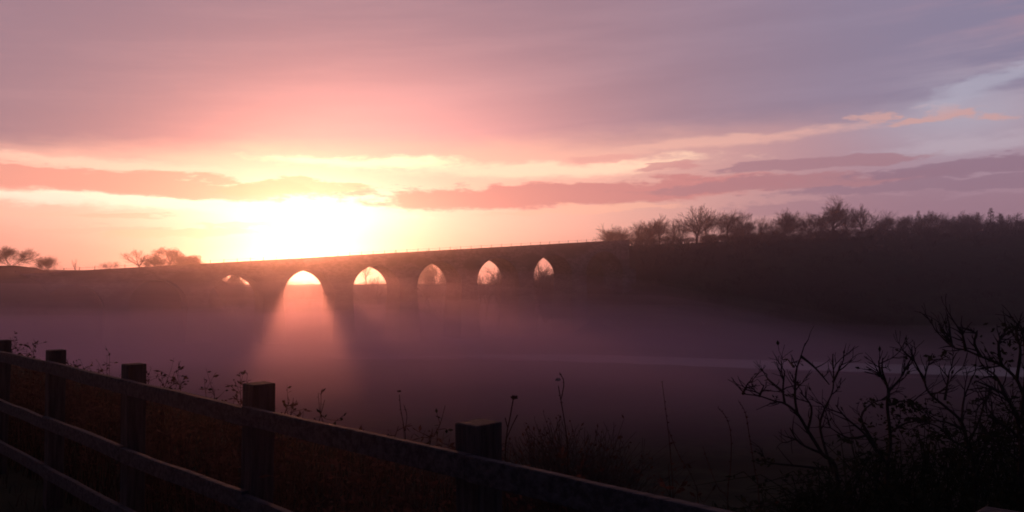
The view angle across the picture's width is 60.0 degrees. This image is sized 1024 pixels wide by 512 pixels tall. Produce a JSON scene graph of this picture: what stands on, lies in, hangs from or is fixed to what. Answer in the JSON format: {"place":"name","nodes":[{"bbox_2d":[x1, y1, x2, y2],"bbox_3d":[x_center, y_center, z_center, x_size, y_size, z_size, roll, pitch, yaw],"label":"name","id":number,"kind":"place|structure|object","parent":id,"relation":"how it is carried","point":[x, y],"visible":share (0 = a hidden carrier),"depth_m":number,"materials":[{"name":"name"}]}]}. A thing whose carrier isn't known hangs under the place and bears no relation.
{"place":"outdoors","nodes":[
{"label":"outdoors","id":0,"kind":"place"},
{"bbox_2d":[0,461,76,511],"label":"verge grass","id":1,"kind":"structure","parent":0,"point":[6,479],"depth_m":6.99,"materials":[{"name":"brown plant"}]},
{"bbox_2d":[7,373,626,511],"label":"bank grass","id":2,"kind":"structure","parent":0,"point":[109,495],"depth_m":8.69,"materials":[{"name":"brown plant"}]},
{"bbox_2d":[0,228,1023,511],"bbox_3d":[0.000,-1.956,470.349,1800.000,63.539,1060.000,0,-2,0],"label":"ground","id":3,"kind":"structure","parent":0,"point":[366,376],"depth_m":133.83,"materials":[{"name":"plant"}]},
{"bbox_2d":[0,246,43,265],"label":"bare tree","id":4,"kind":"object","parent":3,"relation":"on","point":[9,254],"visible":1,"depth_m":160.76,"materials":[{"name":"brown plant"}]},
{"bbox_2d":[31,256,60,271],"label":"bare tree","id":5,"kind":"object","parent":3,"relation":"on","point":[43,264],"visible":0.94,"depth_m":167.24,"materials":[{"name":"brown plant"}]},
{"bbox_2d":[97,355,107,474],"bbox_3d":[-3.869,1.496,8.351,0.126,1.129,0.026,0,-2,0],"label":"weed stem","id":6,"kind":"object","parent":3,"relation":"on","point":[107,409],"visible":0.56,"depth_m":8.35,"materials":[{"name":"brown plant"}]},
{"bbox_2d":[97,262,121,268],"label":"shrub","id":7,"kind":"object","parent":3,"relation":"on","point":[114,263],"visible":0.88,"depth_m":176.30,"materials":[{"name":"brown plant"}]},
{"bbox_2d":[118,248,150,266],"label":"bare tree","id":8,"kind":"object","parent":3,"relation":"on","point":[132,261],"visible":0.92,"depth_m":184.21,"materials":[{"name":"brown plant"}]},
{"bbox_2d":[140,256,170,266],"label":"shrub","id":9,"kind":"object","parent":3,"relation":"on","point":[148,263],"visible":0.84,"depth_m":181.99,"materials":[{"name":"brown plant"}]},
{"bbox_2d":[161,373,167,495],"bbox_3d":[-2.966,1.522,7.555,0.060,1.064,0.016,0,-2,-6],"label":"weed stem","id":10,"kind":"object","parent":3,"relation":"on","point":[162,407],"visible":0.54,"depth_m":7.56,"materials":[{"name":"brown plant"}]},
{"bbox_2d":[147,247,187,265],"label":"evergreen tree","id":11,"kind":"object","parent":3,"relation":"on","point":[170,257],"visible":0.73,"depth_m":185.35,"materials":[{"name":"brown plant"}]},
{"bbox_2d":[172,256,198,264],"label":"shrub","id":12,"kind":"object","parent":3,"relation":"on","point":[185,260],"visible":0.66,"depth_m":185.66,"materials":[{"name":"brown plant"}]},
{"bbox_2d":[186,254,205,263],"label":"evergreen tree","id":13,"kind":"object","parent":3,"relation":"on","point":[195,258],"visible":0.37,"depth_m":187.73,"materials":[{"name":"plant"}]},
{"bbox_2d":[201,369,227,504],"bbox_3d":[-2.135,1.390,6.363,0.194,1.190,0.040,0,-2,-6],"label":"weed stem","id":14,"kind":"object","parent":3,"relation":"on","point":[216,398],"visible":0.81,"depth_m":6.37,"materials":[{"name":"brown plant"}]},
{"bbox_2d":[213,275,250,311],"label":"leafy tree","id":15,"kind":"object","parent":3,"relation":"on","point":[240,286],"visible":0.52,"depth_m":203.46,"materials":[{"name":"brown plant"}]},
{"bbox_2d":[215,276,248,309],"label":"bare tree","id":16,"kind":"object","parent":3,"relation":"on","point":[231,285],"visible":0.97,"depth_m":200.54,"materials":[{"name":"brown plant"}]},
{"bbox_2d":[13,237,636,348],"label":"viaduct","id":17,"kind":"object","parent":3,"relation":"on","point":[113,290],"visible":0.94,"depth_m":178.37,"materials":[{"name":"stone"}]},
{"bbox_2d":[317,394,345,494],"bbox_3d":[-1.050,1.368,5.152,0.186,1.144,0.060,0,-2,0],"label":"leafy sprig","id":18,"kind":"object","parent":3,"relation":"on","point":[341,419],"visible":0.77,"depth_m":5.17,"materials":[{"name":"brown plant"}]},
{"bbox_2d":[224,280,500,284],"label":"woods","id":19,"kind":"object","parent":3,"relation":"on","point":[320,283],"visible":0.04,"depth_m":582.33,"materials":[{"name":"brown plant"}]},
{"bbox_2d":[353,277,381,313],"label":"shrub","id":20,"kind":"object","parent":3,"relation":"on","point":[364,297],"visible":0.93,"depth_m":226.77,"materials":[{"name":"plant"}]},
{"bbox_2d":[360,268,375,284],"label":"bare tree","id":21,"kind":"object","parent":3,"relation":"on","point":[364,271],"visible":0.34,"depth_m":379.47,"materials":[{"name":"brown plant"}]},
{"bbox_2d":[364,274,386,305],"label":"bare tree","id":22,"kind":"object","parent":3,"relation":"on","point":[377,284],"visible":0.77,"depth_m":238.37,"materials":[{"name":"brown plant"}]},
{"bbox_2d":[9,331,777,511],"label":"weeds","id":23,"kind":"object","parent":3,"relation":"on","point":[159,437],"visible":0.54,"depth_m":6.80,"materials":[{"name":"brown plant"}]},
{"bbox_2d":[397,390,406,508],"bbox_3d":[-0.691,1.433,5.554,0.064,1.184,0.028,0,-2,0],"label":"dead flower stalk","id":24,"kind":"object","parent":3,"relation":"on","point":[405,437],"visible":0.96,"depth_m":5.57,"materials":[{"name":"brown plant"}]},
{"bbox_2d":[418,249,442,283],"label":"leafy tree","id":25,"kind":"object","parent":3,"relation":"on","point":[428,270],"visible":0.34,"depth_m":391.29,"materials":[{"name":"brown plant"}]},
{"bbox_2d":[417,277,445,321],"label":"shrub","id":26,"kind":"object","parent":3,"relation":"on","point":[428,304],"visible":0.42,"depth_m":222.61,"materials":[{"name":"plant"}]},
{"bbox_2d":[417,273,445,311],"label":"bare tree","id":27,"kind":"object","parent":3,"relation":"on","point":[432,284],"visible":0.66,"depth_m":234.00,"materials":[{"name":"brown plant"}]},
{"bbox_2d":[428,407,452,511],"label":"leaning weed","id":28,"kind":"object","parent":3,"relation":"on","point":[446,431],"visible":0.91,"depth_m":4.97,"materials":[{"name":"brown plant"}]},
{"bbox_2d":[438,248,455,284],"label":"leafy tree","id":29,"kind":"object","parent":3,"relation":"on","point":[442,276],"visible":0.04,"depth_m":398.11,"materials":[{"name":"brown plant"}]},
{"bbox_2d":[477,279,489,312],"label":"bare tree","id":30,"kind":"object","parent":3,"relation":"on","point":[483,293],"visible":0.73,"depth_m":224.82,"materials":[{"name":"brown plant"}]},
{"bbox_2d":[477,266,500,319],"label":"bare tree","id":31,"kind":"object","parent":3,"relation":"on","point":[489,297],"visible":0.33,"depth_m":232.38,"materials":[{"name":"brown plant"}]},
{"bbox_2d":[483,266,501,327],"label":"bare tree","id":32,"kind":"object","parent":3,"relation":"on","point":[497,291],"visible":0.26,"depth_m":223.93,"materials":[{"name":"brown plant"}]},
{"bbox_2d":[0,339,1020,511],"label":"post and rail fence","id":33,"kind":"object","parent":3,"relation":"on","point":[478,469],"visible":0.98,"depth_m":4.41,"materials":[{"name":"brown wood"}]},
{"bbox_2d":[504,395,517,511],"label":"dead flower stalk","id":34,"kind":"object","parent":3,"relation":"on","point":[513,397],"visible":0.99,"depth_m":4.27,"materials":[{"name":"brown plant"}]},
{"bbox_2d":[533,259,553,322],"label":"bare tree","id":35,"kind":"object","parent":3,"relation":"on","point":[541,282],"visible":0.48,"depth_m":221.95,"materials":[{"name":"brown plant"}]},
{"bbox_2d":[534,273,553,311],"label":"shrub","id":36,"kind":"object","parent":3,"relation":"on","point":[546,302],"visible":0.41,"depth_m":217.76,"materials":[{"name":"brown plant"}]},
{"bbox_2d":[534,270,553,321],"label":"bare tree","id":37,"kind":"object","parent":3,"relation":"on","point":[544,291],"visible":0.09,"depth_m":231.55,"materials":[{"name":"brown plant"}]},
{"bbox_2d":[555,372,568,511],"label":"dead flower stalk","id":38,"kind":"object","parent":3,"relation":"on","point":[559,379],"visible":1,"depth_m":5.96,"materials":[{"name":"brown plant"}]},
{"bbox_2d":[432,410,696,511],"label":"rounded bush","id":39,"kind":"object","parent":3,"relation":"on","point":[589,472],"visible":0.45,"depth_m":6.41,"materials":[{"name":"brown plant"}]},
{"bbox_2d":[596,223,631,243],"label":"bare tree","id":40,"kind":"object","parent":3,"relation":"on","point":[609,236],"visible":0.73,"depth_m":223.80,"materials":[{"name":"brown plant"}]},
{"bbox_2d":[595,231,634,243],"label":"bare tree","id":41,"kind":"object","parent":3,"relation":"on","point":[630,236],"visible":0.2,"depth_m":238.57,"materials":[{"name":"brown plant"}]},
{"bbox_2d":[631,227,644,241],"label":"bare tree","id":42,"kind":"object","parent":3,"relation":"on","point":[636,233],"visible":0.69,"depth_m":241.47,"materials":[{"name":"brown plant"}]},
{"bbox_2d":[626,237,650,251],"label":"shrub","id":43,"kind":"object","parent":3,"relation":"on","point":[636,243],"visible":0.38,"depth_m":226.18,"materials":[{"name":"brown plant"}]},
{"bbox_2d":[640,225,658,249],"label":"bare tree","id":44,"kind":"object","parent":3,"relation":"on","point":[649,236],"visible":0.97,"depth_m":228.54,"materials":[{"name":"brown plant"}]},
{"bbox_2d":[627,219,677,240],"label":"bare tree","id":45,"kind":"object","parent":3,"relation":"on","point":[652,229],"visible":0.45,"depth_m":243.80,"materials":[{"name":"brown plant"}]},
{"bbox_2d":[652,215,668,246],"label":"bare tree","id":46,"kind":"object","parent":3,"relation":"on","point":[658,225],"visible":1,"depth_m":229.46,"materials":[{"name":"brown plant"}]},
{"bbox_2d":[651,218,695,243],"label":"bare tree","id":47,"kind":"object","parent":3,"relation":"on","point":[669,233],"visible":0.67,"depth_m":238.24,"materials":[{"name":"brown plant"}]},
{"bbox_2d":[670,218,682,244],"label":"bare tree","id":48,"kind":"object","parent":3,"relation":"on","point":[674,231],"visible":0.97,"depth_m":232.30,"materials":[{"name":"brown plant"}]},
{"bbox_2d":[662,381,702,501],"bbox_3d":[1.048,1.498,5.450,0.261,1.457,0.028,0,-2,0],"label":"grass stem","id":49,"kind":"object","parent":3,"relation":"on","point":[676,450],"visible":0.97,"depth_m":5.46,"materials":[{"name":"brown plant"}]},
{"bbox_2d":[673,206,726,243],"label":"bare tree","id":50,"kind":"object","parent":3,"relation":"on","point":[701,220],"visible":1,"depth_m":228.56,"materials":[{"name":"brown plant"}]},
{"bbox_2d":[670,212,744,238],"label":"bare tree","id":51,"kind":"object","parent":3,"relation":"on","point":[715,225],"visible":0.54,"depth_m":242.98,"materials":[{"name":"brown plant"}]},
{"bbox_2d":[718,406,732,510],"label":"grass stem","id":52,"kind":"object","parent":3,"relation":"on","point":[729,461],"visible":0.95,"depth_m":4.96,"materials":[{"name":"brown plant"}]},
{"bbox_2d":[718,209,745,241],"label":"bare tree","id":53,"kind":"object","parent":3,"relation":"on","point":[730,217],"visible":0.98,"depth_m":229.95,"materials":[{"name":"brown plant"}]},
{"bbox_2d":[721,223,755,240],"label":"shrub","id":54,"kind":"object","parent":3,"relation":"on","point":[736,233],"visible":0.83,"depth_m":231.69,"materials":[{"name":"brown plant"}]},
{"bbox_2d":[738,400,759,509],"bbox_3d":[1.328,1.500,4.952,0.117,1.391,0.028,0,-2,0],"label":"grass stem","id":55,"kind":"object","parent":3,"relation":"on","point":[752,454],"visible":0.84,"depth_m":4.96,"materials":[{"name":"brown plant"}]},
{"bbox_2d":[733,213,769,232],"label":"bare tree","id":56,"kind":"object","parent":3,"relation":"on","point":[747,220],"visible":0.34,"depth_m":245.15,"materials":[{"name":"brown plant"}]},
{"bbox_2d":[732,222,775,235],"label":"bare tree","id":57,"kind":"object","parent":3,"relation":"on","point":[752,227],"visible":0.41,"depth_m":238.66,"materials":[{"name":"brown plant"}]},
{"bbox_2d":[756,218,767,234],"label":"bare tree","id":58,"kind":"object","parent":3,"relation":"on","point":[760,226],"visible":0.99,"depth_m":233.76,"materials":[{"name":"brown plant"}]},
{"bbox_2d":[757,216,790,235],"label":"bare tree","id":59,"kind":"object","parent":3,"relation":"on","point":[778,227],"visible":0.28,"depth_m":238.78,"materials":[{"name":"brown plant"}]},
{"bbox_2d":[535,217,1023,330],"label":"hillside scrub","id":60,"kind":"object","parent":3,"relation":"on","point":[904,231],"visible":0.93,"depth_m":210.35,"materials":[{"name":"brown plant"}]},
{"bbox_2d":[764,215,813,235],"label":"bare tree","id":61,"kind":"object","parent":3,"relation":"on","point":[800,225],"visible":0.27,"depth_m":242.53,"materials":[{"name":"brown plant"}]},
{"bbox_2d":[775,208,805,232],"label":"bare tree","id":62,"kind":"object","parent":3,"relation":"on","point":[789,221],"visible":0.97,"depth_m":232.19,"materials":[{"name":"brown plant"}]},
{"bbox_2d":[728,326,861,506],"bbox_3d":[1.706,1.340,5.022,0.988,1.880,0.710,0,-2,8],"label":"bare shrub","id":63,"kind":"object","parent":3,"relation":"on","point":[807,431],"visible":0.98,"depth_m":4.97,"materials":[{"name":"black plant"}]},
{"bbox_2d":[797,214,823,234],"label":"bare tree","id":64,"kind":"object","parent":3,"relation":"on","point":[806,226],"visible":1,"depth_m":232.37,"materials":[{"name":"brown plant"}]},
{"bbox_2d":[807,216,837,231],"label":"bare tree","id":65,"kind":"object","parent":3,"relation":"on","point":[820,228],"visible":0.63,"depth_m":238.73,"materials":[{"name":"brown plant"}]},
{"bbox_2d":[822,195,854,237],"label":"bare tree","id":66,"kind":"object","parent":3,"relation":"on","point":[838,221],"visible":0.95,"depth_m":230.71,"materials":[{"name":"brown plant"}]},
{"bbox_2d":[796,206,881,233],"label":"bare tree","id":67,"kind":"object","parent":3,"relation":"on","point":[852,222],"visible":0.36,"depth_m":241.25,"materials":[{"name":"brown plant"}]},
{"bbox_2d":[824,200,855,230],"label":"bare tree","id":68,"kind":"object","parent":3,"relation":"on","point":[847,219],"visible":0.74,"depth_m":232.26,"materials":[{"name":"brown plant"}]},
{"bbox_2d":[693,378,1023,511],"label":"brambles","id":69,"kind":"object","parent":3,"relation":"on","point":[897,488],"visible":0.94,"depth_m":4.45,"materials":[{"name":"black plant"}]},
{"bbox_2d":[851,203,867,235],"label":"bare tree","id":70,"kind":"object","parent":3,"relation":"on","point":[863,220],"visible":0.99,"depth_m":232.17,"materials":[{"name":"brown plant"}]},
{"bbox_2d":[837,208,902,234],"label":"bare tree","id":71,"kind":"object","parent":3,"relation":"on","point":[878,218],"visible":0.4,"depth_m":243.86,"materials":[{"name":"brown plant"}]},
{"bbox_2d":[806,337,945,511],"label":"bare shrub","id":72,"kind":"object","parent":3,"relation":"on","point":[909,402],"visible":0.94,"depth_m":4.77,"materials":[{"name":"black plant"}]},
{"bbox_2d":[865,217,896,230],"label":"shrub","id":73,"kind":"object","parent":3,"relation":"on","point":[884,225],"visible":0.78,"depth_m":232.41,"materials":[{"name":"brown plant"}]},
{"bbox_2d":[869,215,912,229],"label":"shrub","id":74,"kind":"object","parent":3,"relation":"on","point":[889,222],"visible":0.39,"depth_m":238.67,"materials":[{"name":"brown plant"}]},
{"bbox_2d":[896,214,913,226],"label":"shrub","id":75,"kind":"object","parent":3,"relation":"on","point":[906,220],"visible":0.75,"depth_m":236.87,"materials":[{"name":"brown plant"}]},
{"bbox_2d":[897,215,925,229],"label":"bare tree","id":76,"kind":"object","parent":3,"relation":"on","point":[923,221],"visible":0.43,"depth_m":239.68,"materials":[{"name":"brown plant"}]},
{"bbox_2d":[913,211,921,232],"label":"conifer","id":77,"kind":"object","parent":3,"relation":"on","point":[918,220],"visible":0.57,"depth_m":236.26,"materials":[{"name":"green plant"}]},
{"bbox_2d":[922,211,940,225],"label":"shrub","id":78,"kind":"object","parent":3,"relation":"on","point":[931,220],"visible":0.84,"depth_m":240.13,"materials":[{"name":"brown plant"}]},
{"bbox_2d":[914,212,963,227],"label":"tree","id":79,"kind":"object","parent":3,"relation":"on","point":[941,217],"visible":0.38,"depth_m":243.33,"materials":[{"name":"brown plant"}]},
{"bbox_2d":[940,218,953,224],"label":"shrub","id":80,"kind":"object","parent":3,"relation":"on","point":[945,223],"visible":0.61,"depth_m":238.16,"materials":[{"name":"brown plant"}]},
{"bbox_2d":[889,330,1022,510],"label":"bare shrub","id":81,"kind":"object","parent":3,"relation":"on","point":[945,389],"visible":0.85,"depth_m":4.73,"materials":[{"name":"brown plant"}]},
{"bbox_2d":[958,211,968,222],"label":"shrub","id":82,"kind":"object","parent":3,"relation":"on","point":[963,215],"visible":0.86,"depth_m":243.06,"materials":[{"name":"brown plant"}]},
{"bbox_2d":[949,213,986,224],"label":"tree","id":83,"kind":"object","parent":3,"relation":"on","point":[970,219],"visible":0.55,"depth_m":241.10,"materials":[{"name":"brown plant"}]},
{"bbox_2d":[915,296,1023,511],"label":"bare shrub","id":84,"kind":"object","parent":3,"relation":"on","point":[1018,427],"visible":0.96,"depth_m":4.55,"materials":[{"name":"black plant"}]},
{"bbox_2d":[985,208,995,227],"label":"conifer","id":85,"kind":"object","parent":3,"relation":"on","point":[990,212],"visible":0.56,"depth_m":238.34,"materials":[{"name":"green plant"}]},
{"bbox_2d":[994,212,1012,220],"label":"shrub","id":86,"kind":"object","parent":3,"relation":"on","point":[1000,217],"visible":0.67,"depth_m":246.64,"materials":[{"name":"brown plant"}]},
{"bbox_2d":[1008,213,1023,225],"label":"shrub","id":87,"kind":"object","parent":3,"relation":"on","point":[1016,218],"visible":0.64,"depth_m":244.85,"materials":[{"name":"brown plant"}]},
{"bbox_2d":[0,0,1023,283],"label":"sky","id":88,"kind":"structure","parent":0,"point":[220,131],"materials":[{"name":"pink"}]},
{"bbox_2d":[397,354,1023,376],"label":"river","id":89,"kind":"structure","parent":0,"point":[770,364],"depth_m":135.79,"materials":[{"name":"purple liquid"}]}
]}

